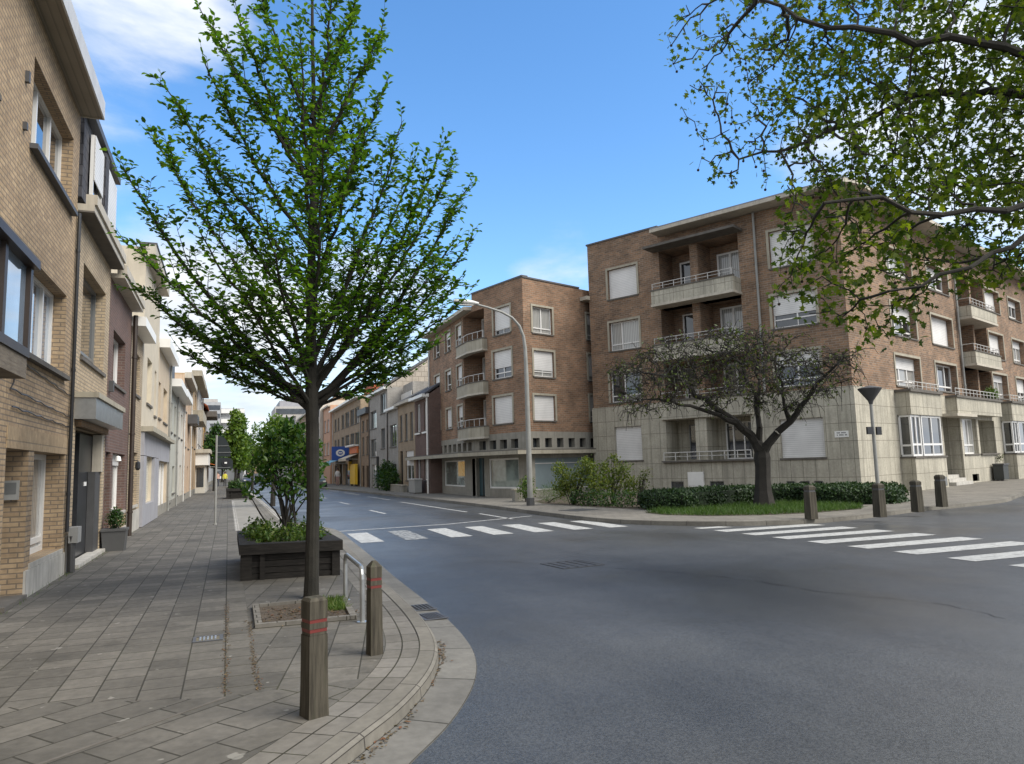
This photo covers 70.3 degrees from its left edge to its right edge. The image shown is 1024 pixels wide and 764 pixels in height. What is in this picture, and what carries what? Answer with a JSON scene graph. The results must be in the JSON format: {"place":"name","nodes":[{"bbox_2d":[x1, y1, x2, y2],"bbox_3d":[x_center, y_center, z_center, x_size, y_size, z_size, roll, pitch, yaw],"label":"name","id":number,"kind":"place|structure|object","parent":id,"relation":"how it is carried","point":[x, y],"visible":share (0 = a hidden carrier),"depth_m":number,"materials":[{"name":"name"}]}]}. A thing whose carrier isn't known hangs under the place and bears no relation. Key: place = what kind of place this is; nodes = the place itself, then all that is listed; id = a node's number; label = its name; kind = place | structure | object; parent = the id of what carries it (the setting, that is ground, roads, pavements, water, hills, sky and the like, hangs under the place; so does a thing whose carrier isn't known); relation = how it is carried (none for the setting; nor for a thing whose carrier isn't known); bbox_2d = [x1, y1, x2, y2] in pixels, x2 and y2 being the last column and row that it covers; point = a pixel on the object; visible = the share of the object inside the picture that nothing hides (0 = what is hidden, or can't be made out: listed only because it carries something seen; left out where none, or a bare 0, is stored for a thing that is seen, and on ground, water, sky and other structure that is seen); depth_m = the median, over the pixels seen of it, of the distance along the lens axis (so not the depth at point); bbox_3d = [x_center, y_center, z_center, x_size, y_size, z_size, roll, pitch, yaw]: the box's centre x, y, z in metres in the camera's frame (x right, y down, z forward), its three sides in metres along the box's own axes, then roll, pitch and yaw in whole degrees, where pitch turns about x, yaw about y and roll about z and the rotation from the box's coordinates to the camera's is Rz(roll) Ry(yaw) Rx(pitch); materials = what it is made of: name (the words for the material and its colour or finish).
{"place":"outdoors","nodes":[
{"label":"outdoors","id":0,"kind":"place"},
{"bbox_2d":[0,0,104,612],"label":"terraced house","id":1,"kind":"structure","parent":0,"point":[61,94],"depth_m":11.04,"materials":[{"name":"yellow brick"}]},
{"bbox_2d":[28,454,62,568],"bbox_3d":[-7.224,1.894,11.059,0.350,1.615,2.200,1,-7,-21],"label":"window","id":2,"kind":"structure","parent":1,"relation":"in","point":[36,537],"depth_m":11.70,"materials":[{"name":"white glass"}]},
{"bbox_2d":[27,275,69,380],"bbox_3d":[-6.941,-0.899,10.653,0.340,1.415,3.040,1,-7,-21],"label":"window","id":3,"kind":"structure","parent":1,"relation":"in","point":[42,298],"depth_m":11.30,"materials":[{"name":"white glass"}]},
{"bbox_2d":[29,82,77,216],"bbox_3d":[-7.056,-3.643,11.103,0.330,1.335,2.820,1,-7,-21],"label":"window","id":4,"kind":"structure","parent":1,"relation":"in","point":[46,140],"depth_m":11.29,"materials":[{"name":"white glass"}]},
{"bbox_2d":[101,265,144,547],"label":"terraced house","id":5,"kind":"structure","parent":0,"point":[125,304],"depth_m":18.83,"materials":[{"name":"red brick"}]},
{"bbox_2d":[110,454,125,514],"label":"window","id":6,"kind":"structure","parent":5,"relation":"in","point":[114,463],"depth_m":18.83,"materials":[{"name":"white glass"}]},
{"bbox_2d":[112,339,125,393],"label":"window","id":7,"kind":"structure","parent":5,"relation":"in","point":[115,345],"depth_m":18.65,"materials":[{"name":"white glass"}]},
{"bbox_2d":[0,480,253,707],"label":"pavement","id":8,"kind":"structure","parent":0,"point":[138,614],"depth_m":8.00,"materials":[{"name":"grey concrete"}]},
{"bbox_2d":[0,0,40,503],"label":"terraced house","id":9,"kind":"structure","parent":8,"relation":"on","point":[20,262],"depth_m":8.54,"materials":[{"name":"yellow brick"}]},
{"bbox_2d":[0,216,40,378],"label":"bay window","id":10,"kind":"structure","parent":9,"relation":"in","point":[18,263],"depth_m":7.82,"materials":[{"name":"brown glass"}]},
{"bbox_2d":[63,117,125,572],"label":"terraced house","id":11,"kind":"structure","parent":8,"relation":"on","point":[98,415],"depth_m":14.55,"materials":[{"name":"beige brick"}]},
{"bbox_2d":[72,433,92,558],"bbox_3d":[-8.721,2.288,14.791,0.090,2.410,1.600,1,-7,-21],"label":"front door","id":12,"kind":"structure","parent":11,"relation":"in","point":[83,443],"depth_m":14.42,"materials":[{"name":"black wood"}]},
{"bbox_2d":[80,277,105,377],"bbox_3d":[-8.471,-1.162,14.552,0.300,1.825,2.740,1,-7,-21],"label":"window","id":13,"kind":"structure","parent":11,"relation":"in","point":[89,296],"depth_m":15.15,"materials":[{"name":"beige glass"}]},
{"bbox_2d":[89,135,103,202],"bbox_3d":[-8.049,-3.980,14.107,0.082,1.250,1.000,1,-7,-21],"label":"dormer window","id":14,"kind":"structure","parent":11,"relation":"in","point":[96,181],"depth_m":13.89,"materials":[{"name":"white glass"}]},
{"bbox_2d":[108,169,116,229],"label":"dormer window","id":15,"kind":"structure","parent":11,"relation":"in","point":[112,195],"depth_m":15.70,"materials":[{"name":"white glass"}]},
{"bbox_2d":[100,527,128,551],"bbox_3d":[-8.638,3.420,15.817,0.500,0.470,0.500,1,-7,-21],"label":"plant pot","id":16,"kind":"object","parent":8,"relation":"on","point":[115,539],"visible":0.9,"depth_m":15.62,"materials":[{"name":"grey concrete"}]},
{"bbox_2d":[104,506,125,528],"bbox_3d":[-8.654,2.965,15.867,0.453,0.525,0.460,1,-7,-21],"label":"shrub","id":17,"kind":"object","parent":16,"relation":"on","point":[115,516],"visible":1,"depth_m":15.81,"materials":[{"name":"green plant"}]},
{"bbox_2d":[195,449,211,492],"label":"shop pavilion","id":18,"kind":"structure","parent":8,"relation":"on","point":[202,459],"depth_m":60.21,"materials":[{"name":"white paint"}]},
{"bbox_2d":[202,421,224,490],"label":"street tree","id":19,"kind":"object","parent":8,"relation":"on","point":[210,438],"visible":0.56,"depth_m":66.11,"materials":[{"name":"green plant"}]},
{"bbox_2d":[213,435,232,524],"bbox_3d":[-9.137,3.081,23.020,0.550,2.800,0.127,1,-7,-21],"label":"road sign","id":20,"kind":"object","parent":8,"relation":"on","point":[222,448],"visible":1,"depth_m":23.11,"materials":[{"name":"grey metal"}]},
{"bbox_2d":[202,399,244,479],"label":"tower block","id":21,"kind":"structure","parent":8,"relation":"on","point":[224,415],"depth_m":163.89,"materials":[{"name":"white concrete"}]},
{"bbox_2d":[222,407,249,483],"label":"street tree","id":22,"kind":"object","parent":8,"relation":"on","point":[237,440],"visible":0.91,"depth_m":55.66,"materials":[{"name":"green plant"}]},
{"bbox_2d":[225,531,257,695],"bbox_3d":[-4.858,3.195,12.705,0.230,0.001,16.040,1,-7,-21],"label":"pavement slab row","id":23,"kind":"object","parent":8,"relation":"on","point":[241,679],"visible":1,"depth_m":7.24,"materials":[{"name":"grey concrete"}]},
{"bbox_2d":[111,242,169,526],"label":"terraced house","id":24,"kind":"structure","parent":0,"point":[152,435],"depth_m":24.57,"materials":[{"name":"beige paint"}]},
{"bbox_2d":[125,316,155,531],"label":"terraced house","id":25,"kind":"structure","parent":0,"point":[146,334],"depth_m":21.68,"materials":[{"name":"beige paint"}]},
{"bbox_2d":[157,338,178,515],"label":"terraced house","id":26,"kind":"structure","parent":0,"point":[168,358],"depth_m":30.90,"materials":[{"name":"beige paint"}]},
{"bbox_2d":[166,367,187,508],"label":"terraced house","id":27,"kind":"structure","parent":0,"point":[179,388],"depth_m":36.20,"materials":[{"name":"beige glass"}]},
{"bbox_2d":[0,678,364,763],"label":"pavement corner","id":28,"kind":"object","parent":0,"point":[237,729],"visible":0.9,"depth_m":4.62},
{"bbox_2d":[37,697,225,763],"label":"pavement seam","id":29,"kind":"object","parent":28,"relation":"on","point":[121,734],"visible":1,"depth_m":4.57,"materials":[{"name":"concrete"}]},
{"bbox_2d":[299,595,328,720],"bbox_3d":[-1.311,1.840,4.824,0.143,0.810,0.143,4,-9,-41],"label":"bollard","id":30,"kind":"object","parent":28,"relation":"on","point":[314,702],"visible":0.97,"depth_m":4.78,"materials":[{"name":"brown wood"}]},
{"bbox_2d":[175,389,192,503],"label":"terraced house","id":31,"kind":"structure","parent":0,"point":[184,402],"depth_m":42.12,"materials":[{"name":"beige paint"}]},
{"bbox_2d":[175,372,198,499],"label":"terraced house","id":32,"kind":"structure","parent":0,"point":[188,379],"depth_m":47.92,"materials":[{"name":"beige paint"}]},
{"bbox_2d":[175,370,206,495],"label":"terraced house","id":33,"kind":"structure","parent":0,"point":[198,375],"depth_m":55.94,"materials":[{"name":"beige concrete"}]},
{"bbox_2d":[196,381,208,448],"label":"terraced house","id":34,"kind":"structure","parent":0,"point":[203,394],"depth_m":69.03,"materials":[{"name":"beige paint"}]},
{"bbox_2d":[234,500,302,530],"bbox_3d":[-11.085,5.532,31.673,1.773,0.001,24.100,1,-7,-21],"label":"parking strip","id":35,"kind":"object","parent":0,"point":[245,510],"visible":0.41,"depth_m":28.51,"materials":[{"name":"concrete"}]},
{"bbox_2d":[271,401,304,420],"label":"tower block","id":36,"kind":"structure","parent":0,"point":[288,409],"depth_m":154.14,"materials":[{"name":"white concrete"}]},
{"bbox_2d":[236,530,384,691],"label":"pavement by kerb","id":37,"kind":"structure","parent":0,"point":[277,651],"depth_m":6.84,"materials":[{"name":"grey concrete"}]},
{"bbox_2d":[237,527,342,580],"bbox_3d":[-3.828,2.849,12.263,1.480,0.530,3.087,1,-7,-21],"label":"planter","id":38,"kind":"object","parent":37,"relation":"on","point":[271,560],"visible":0.78,"depth_m":10.98,"materials":[{"name":"brown wood"}]},
{"bbox_2d":[240,415,329,537],"bbox_3d":[-3.905,1.623,12.541,1.468,2.152,0.915,1,-7,-21],"label":"shrub","id":39,"kind":"object","parent":38,"relation":"in","point":[288,433],"visible":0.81,"depth_m":12.46,"materials":[{"name":"green plant"}]},
{"bbox_2d":[239,512,331,542],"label":"ground plants","id":40,"kind":"object","parent":38,"relation":"in","point":[261,533],"visible":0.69,"depth_m":11.82,"materials":[{"name":"green plant"}]},
{"bbox_2d":[99,0,481,597],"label":"street tree","id":41,"kind":"object","parent":37,"relation":"on","point":[311,400],"visible":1,"depth_m":9.38,"materials":[{"name":"green plant"}]},
{"bbox_2d":[252,595,356,628],"bbox_3d":[-2.345,2.594,8.249,1.112,0.045,1.340,1,-7,-21],"label":"tree pit","id":42,"kind":"object","parent":37,"relation":"on","point":[259,609],"visible":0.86,"depth_m":8.05,"materials":[{"name":"concrete"}]},
{"bbox_2d":[323,594,352,610],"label":"pit weeds","id":43,"kind":"object","parent":42,"relation":"in","point":[337,603],"visible":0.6,"depth_m":8.46,"materials":[{"name":"green plant"}]},
{"bbox_2d":[343,553,365,622],"bbox_3d":[-1.822,2.344,8.344,0.120,0.635,1.520,1,-7,-20],"label":"bike stand","id":44,"kind":"object","parent":37,"relation":"on","point":[354,561],"visible":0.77,"depth_m":7.78,"materials":[{"name":"metal"}]},
{"bbox_2d":[366,560,382,655],"bbox_3d":[-1.206,1.996,6.369,0.116,0.845,0.116,3,-8,-33],"label":"bollard","id":45,"kind":"object","parent":37,"relation":"on","point":[374,632],"visible":0.96,"depth_m":6.33,"materials":[{"name":"brown wood"}]},
{"bbox_2d":[321,405,337,483],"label":"terraced house","id":46,"kind":"structure","parent":0,"point":[327,435],"depth_m":88.52,"materials":[{"name":"brick"}]},
{"bbox_2d":[241,499,418,763],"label":"pavement edge rows","id":47,"kind":"object","parent":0,"point":[325,728],"visible":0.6,"depth_m":5.29,"materials":[{"name":"grey concrete"}]},
{"bbox_2d":[329,384,383,485],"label":"terraced building","id":48,"kind":"structure","parent":0,"point":[345,425],"depth_m":76.53,"materials":[{"name":"brown brick"}]},
{"bbox_2d":[357,407,369,486],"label":"terraced house","id":49,"kind":"structure","parent":0,"point":[362,413],"depth_m":66.03,"materials":[{"name":"brick"}]},
{"bbox_2d":[366,357,429,487],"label":"terraced house","id":50,"kind":"structure","parent":0,"point":[381,400],"depth_m":59.15,"materials":[{"name":"grey brick"}]},
{"bbox_2d":[384,381,427,483],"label":"terraced house","id":51,"kind":"structure","parent":0,"point":[411,388],"depth_m":54.63,"materials":[{"name":"grey brick"}]},
{"bbox_2d":[394,386,427,490],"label":"terraced house","id":52,"kind":"structure","parent":0,"point":[406,433],"depth_m":50.59,"materials":[{"name":"brick"}]},
{"bbox_2d":[71,0,1023,443],"label":"sky","id":53,"kind":"structure","parent":0,"point":[565,116],"materials":[{"name":"blue"}]},
{"bbox_2d":[241,481,1023,763],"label":"road","id":54,"kind":"structure","parent":0,"point":[651,662],"depth_m":7.12,"materials":[{"name":"grey asphalt"}]},
{"bbox_2d":[250,413,300,505],"bbox_3d":[-10.991,3.619,34.135,2.473,4.356,1.839,1,-7,-21],"label":"street tree","id":55,"kind":"object","parent":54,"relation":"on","point":[271,421],"visible":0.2,"depth_m":33.94,"materials":[{"name":"green plant"}]},
{"bbox_2d":[254,499,438,763],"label":"kerb","id":56,"kind":"structure","parent":54,"relation":"on","point":[351,742],"depth_m":5.00,"materials":[{"name":"concrete"}]},
{"bbox_2d":[325,527,476,763],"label":"gutter","id":57,"kind":"object","parent":54,"relation":"on","point":[446,695],"visible":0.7,"depth_m":5.47,"materials":[{"name":"grey concrete"}]},
{"bbox_2d":[348,520,625,542],"bbox_3d":[-0.674,3.966,19.487,7.120,0.001,2.930,1,-7,-21],"label":"zebra crossing","id":58,"kind":"object","parent":54,"relation":"on","point":[366,537],"visible":0.97,"depth_m":19.42,"materials":[{"name":"paint"}]},
{"bbox_2d":[540,560,604,568],"bbox_3d":[1.024,3.112,12.438,0.800,0.012,0.800,2,-7,-27],"label":"manhole cover","id":59,"kind":"object","parent":54,"relation":"on","point":[569,564],"visible":1,"depth_m":12.41,"materials":[{"name":"metal"}]},
{"bbox_2d":[270,482,1023,525],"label":"kerb","id":60,"kind":"structure","parent":54,"relation":"on","point":[766,522],"depth_m":20.84,"materials":[{"name":"concrete"}]},
{"bbox_2d":[803,485,817,518],"bbox_3d":[7.702,3.100,18.783,0.231,0.860,0.231,1,-7,-21],"label":"bollard","id":61,"kind":"object","parent":60,"relation":"on","point":[810,505],"visible":1,"depth_m":18.70,"materials":[{"name":"brown wood"}]},
{"bbox_2d":[698,524,1023,566],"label":"zebra crossing","id":62,"kind":"object","parent":54,"relation":"on","point":[993,556],"visible":1,"depth_m":14.39,"materials":[{"name":"paint"}]},
{"bbox_2d":[270,474,1023,520],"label":"pavement","id":63,"kind":"structure","parent":0,"point":[983,491],"depth_m":26.31,"materials":[{"name":"grey concrete"}]},
{"bbox_2d":[373,459,402,490],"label":"shrub","id":64,"kind":"object","parent":63,"relation":"on","point":[387,473],"visible":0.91,"depth_m":52.90,"materials":[{"name":"green plant"}]},
{"bbox_2d":[408,382,475,493],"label":"terraced house","id":65,"kind":"structure","parent":63,"relation":"on","point":[428,439],"depth_m":45.08,"materials":[{"name":"red brick"}]},
{"bbox_2d":[454,299,534,505],"bbox_3d":[-0.704,0.790,28.404,3.140,8.096,0.340,1,-7,-21],"label":"street lamp","id":66,"kind":"object","parent":63,"relation":"on","point":[529,500],"visible":0.93,"depth_m":28.70,"materials":[{"name":"metal"}]},
{"bbox_2d":[405,275,595,497],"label":"shop apartment building","id":67,"kind":"structure","parent":63,"relation":"on","point":[476,363],"depth_m":37.74,"materials":[{"name":"orange brick"}]},
{"bbox_2d":[445,460,464,486],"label":"shop window","id":68,"kind":"structure","parent":67,"relation":"in","point":[454,470],"depth_m":42.43,"materials":[{"name":"grey glass"}]},
{"bbox_2d":[491,302,511,337],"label":"window","id":69,"kind":"structure","parent":67,"relation":"in","point":[503,324],"depth_m":37.55,"materials":[{"name":"white glass"}]},
{"bbox_2d":[491,346,512,380],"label":"window","id":70,"kind":"structure","parent":67,"relation":"in","point":[503,359],"depth_m":37.34,"materials":[{"name":"white glass"}]},
{"bbox_2d":[492,393,513,425],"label":"window","id":71,"kind":"structure","parent":67,"relation":"in","point":[504,406],"depth_m":37.10,"materials":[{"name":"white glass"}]},
{"bbox_2d":[489,458,518,488],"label":"shop window","id":72,"kind":"structure","parent":67,"relation":"in","point":[504,472],"depth_m":36.80,"materials":[{"name":"grey glass"}]},
{"bbox_2d":[530,303,553,336],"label":"window","id":73,"kind":"structure","parent":67,"relation":"in","point":[540,317],"depth_m":37.01,"materials":[{"name":"white glass"}]},
{"bbox_2d":[532,348,555,378],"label":"window","id":74,"kind":"structure","parent":67,"relation":"in","point":[542,367],"depth_m":36.73,"materials":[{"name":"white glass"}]},
{"bbox_2d":[532,393,556,421],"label":"window","id":75,"kind":"structure","parent":67,"relation":"in","point":[542,406],"depth_m":36.45,"materials":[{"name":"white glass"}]},
{"bbox_2d":[536,494,645,509],"bbox_3d":[4.774,5.004,31.009,9.473,0.001,14.705,4,-8,-39],"label":"flower bed","id":76,"kind":"object","parent":63,"relation":"on","point":[590,505],"visible":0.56,"depth_m":29.55,"materials":[{"name":"plant"}]},
{"bbox_2d":[551,454,613,504],"bbox_3d":[2.643,3.765,28.133,1.342,1.970,3.015,4,-9,-43],"label":"shrub","id":77,"kind":"object","parent":76,"relation":"on","point":[585,471],"visible":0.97,"depth_m":28.11,"materials":[{"name":"green plant"}]},
{"bbox_2d":[568,487,636,507],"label":"ground plants","id":78,"kind":"object","parent":76,"relation":"on","point":[589,501],"visible":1,"depth_m":26.36,"materials":[{"name":"green plant"}]},
{"bbox_2d":[596,452,641,504],"bbox_3d":[3.979,3.647,27.547,1.717,1.990,1.107,-6,-8,31],"label":"shrub","id":79,"kind":"object","parent":76,"relation":"on","point":[618,471],"visible":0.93,"depth_m":27.45,"materials":[{"name":"green plant"}]},
{"bbox_2d":[644,498,865,515],"bbox_3d":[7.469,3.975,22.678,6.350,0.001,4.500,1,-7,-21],"label":"grass base","id":80,"kind":"object","parent":63,"relation":"on","point":[747,513],"visible":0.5,"depth_m":21.09,"materials":[{"name":"plant"}]},
{"bbox_2d":[601,320,877,505],"bbox_3d":[7.194,1.070,23.758,8.536,6.261,4.128,-3,-7,10],"label":"cherry tree","id":81,"kind":"object","parent":80,"relation":"on","point":[763,493],"visible":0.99,"depth_m":23.77,"materials":[{"name":"brown plant"}]},
{"bbox_2d":[636,481,909,509],"bbox_3d":[8.827,3.942,25.459,9.170,0.840,4.359,-1,-6,-1],"label":"hedge","id":82,"kind":"object","parent":63,"relation":"on","point":[854,492],"visible":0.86,"depth_m":24.08,"materials":[{"name":"green plant"}]},
{"bbox_2d":[586,177,1023,493],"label":"apartment building","id":83,"kind":"structure","parent":63,"relation":"on","point":[935,412],"depth_m":34.59,"materials":[{"name":"brown brick"}]},
{"bbox_2d":[605,261,638,300],"bbox_3d":[5.695,-5.151,37.450,1.970,1.735,0.200,-7,-9,41],"label":"window","id":84,"kind":"structure","parent":83,"relation":"in","point":[623,282],"depth_m":37.50,"materials":[{"name":"white glass"}]},
{"bbox_2d":[607,316,641,352],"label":"window","id":85,"kind":"structure","parent":83,"relation":"in","point":[623,334],"depth_m":37.26,"materials":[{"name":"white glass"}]},
{"bbox_2d":[608,368,642,403],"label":"window","id":86,"kind":"structure","parent":83,"relation":"in","point":[615,387],"depth_m":37.14,"materials":[{"name":"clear glass"}]},
{"bbox_2d":[616,426,643,461],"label":"window","id":87,"kind":"structure","parent":83,"relation":"in","point":[629,439],"depth_m":36.56,"materials":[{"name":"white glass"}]},
{"bbox_2d":[717,250,739,277],"bbox_3d":[10.484,-5.154,34.780,0.666,2.180,1.230,1,-7,-21],"label":"balcony door","id":88,"kind":"structure","parent":83,"relation":"in","point":[729,259],"depth_m":34.91,"materials":[{"name":"white glass"}]},
{"bbox_2d":[720,305,743,334],"bbox_3d":[10.559,-2.498,34.478,0.666,2.230,1.230,1,-7,-21],"label":"balcony door","id":89,"kind":"structure","parent":83,"relation":"in","point":[731,314],"depth_m":34.61,"materials":[{"name":"white glass"}]},
{"bbox_2d":[725,421,752,458],"bbox_3d":[10.655,2.694,33.716,0.734,1.720,1.364,1,-7,-21],"label":"balcony door","id":90,"kind":"structure","parent":83,"relation":"in","point":[735,440],"depth_m":33.87,"materials":[{"name":"grey glass"}]},
{"bbox_2d":[765,220,815,270],"bbox_3d":[12.163,-5.932,31.752,2.060,1.835,0.260,-7,-9,41],"label":"window","id":91,"kind":"structure","parent":83,"relation":"in","point":[773,242],"depth_m":32.05,"materials":[{"name":"white glass"}]},
{"bbox_2d":[768,286,819,330],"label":"window","id":92,"kind":"structure","parent":83,"relation":"in","point":[784,314],"depth_m":31.57,"materials":[{"name":"white glass"}]},
{"bbox_2d":[771,345,823,387],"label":"window","id":93,"kind":"structure","parent":83,"relation":"in","point":[806,356],"depth_m":31.18,"materials":[{"name":"white glass"}]},
{"bbox_2d":[780,417,826,459],"bbox_3d":[12.309,2.405,30.815,1.970,1.735,0.280,-7,-9,41],"label":"window","id":94,"kind":"structure","parent":83,"relation":"in","point":[801,440],"depth_m":30.81,"materials":[{"name":"white plastic"}]},
{"bbox_2d":[888,299,918,340],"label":"window","id":95,"kind":"structure","parent":83,"relation":"in","point":[905,312],"depth_m":34.40,"materials":[{"name":"white glass"}]},
{"bbox_2d":[893,352,922,389],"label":"window","id":96,"kind":"structure","parent":83,"relation":"in","point":[904,368],"depth_m":33.98,"materials":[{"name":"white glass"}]},
{"bbox_2d":[929,311,954,349],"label":"window","id":97,"kind":"structure","parent":83,"relation":"in","point":[938,327],"depth_m":37.47,"materials":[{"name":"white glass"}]},
{"bbox_2d":[934,360,959,393],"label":"window","id":98,"kind":"structure","parent":83,"relation":"in","point":[942,373],"depth_m":37.33,"materials":[{"name":"clear glass"}]},
{"bbox_2d":[962,419,980,455],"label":"window","id":99,"kind":"structure","parent":83,"relation":"in","point":[966,423],"depth_m":38.54,"materials":[{"name":"white glass"}]},
{"bbox_2d":[857,385,881,482],"bbox_3d":[10.749,1.922,21.567,0.680,3.660,0.680,1,-7,-21],"label":"street lamp","id":100,"kind":"object","parent":63,"relation":"on","point":[869,393],"visible":0.93,"depth_m":21.55,"materials":[{"name":"grey metal"}]},
{"bbox_2d":[992,463,1009,480],"bbox_3d":[26.702,4.909,39.683,1.000,0.930,0.550,4,-9,-41],"label":"utility box","id":101,"kind":"object","parent":63,"relation":"on","point":[1000,471],"visible":1,"depth_m":39.42,"materials":[{"name":"metal"}]},
{"bbox_2d":[657,0,1023,351],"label":"plane tree","id":102,"kind":"object","parent":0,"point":[1004,95],"visible":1,"depth_m":9.65,"materials":[{"name":"green plant"}]},
{"label":"corner pavement","id":103,"kind":"structure","parent":0,"visible":0},
{"bbox_2d":[872,483,886,517],"bbox_3d":[9.468,3.049,18.776,0.237,0.860,0.231,1,-7,-21],"label":"bollard","id":104,"kind":"object","parent":103,"relation":"on","point":[879,501],"visible":1,"depth_m":18.70,"materials":[{"name":"brown wood"}]},
{"bbox_2d":[909,480,924,511],"bbox_3d":[11.160,3.149,20.072,0.231,0.860,0.231,1,-7,-21],"label":"bollard","id":105,"kind":"object","parent":103,"relation":"on","point":[916,499],"visible":1,"depth_m":20.00,"materials":[{"name":"brown wood"}]},
{"bbox_2d":[934,475,947,506],"bbox_3d":[12.801,3.246,21.726,0.231,0.950,0.231,1,-7,-21],"label":"bollard","id":106,"kind":"object","parent":103,"relation":"on","point":[941,499],"visible":1,"depth_m":21.65,"materials":[{"name":"brown wood"}]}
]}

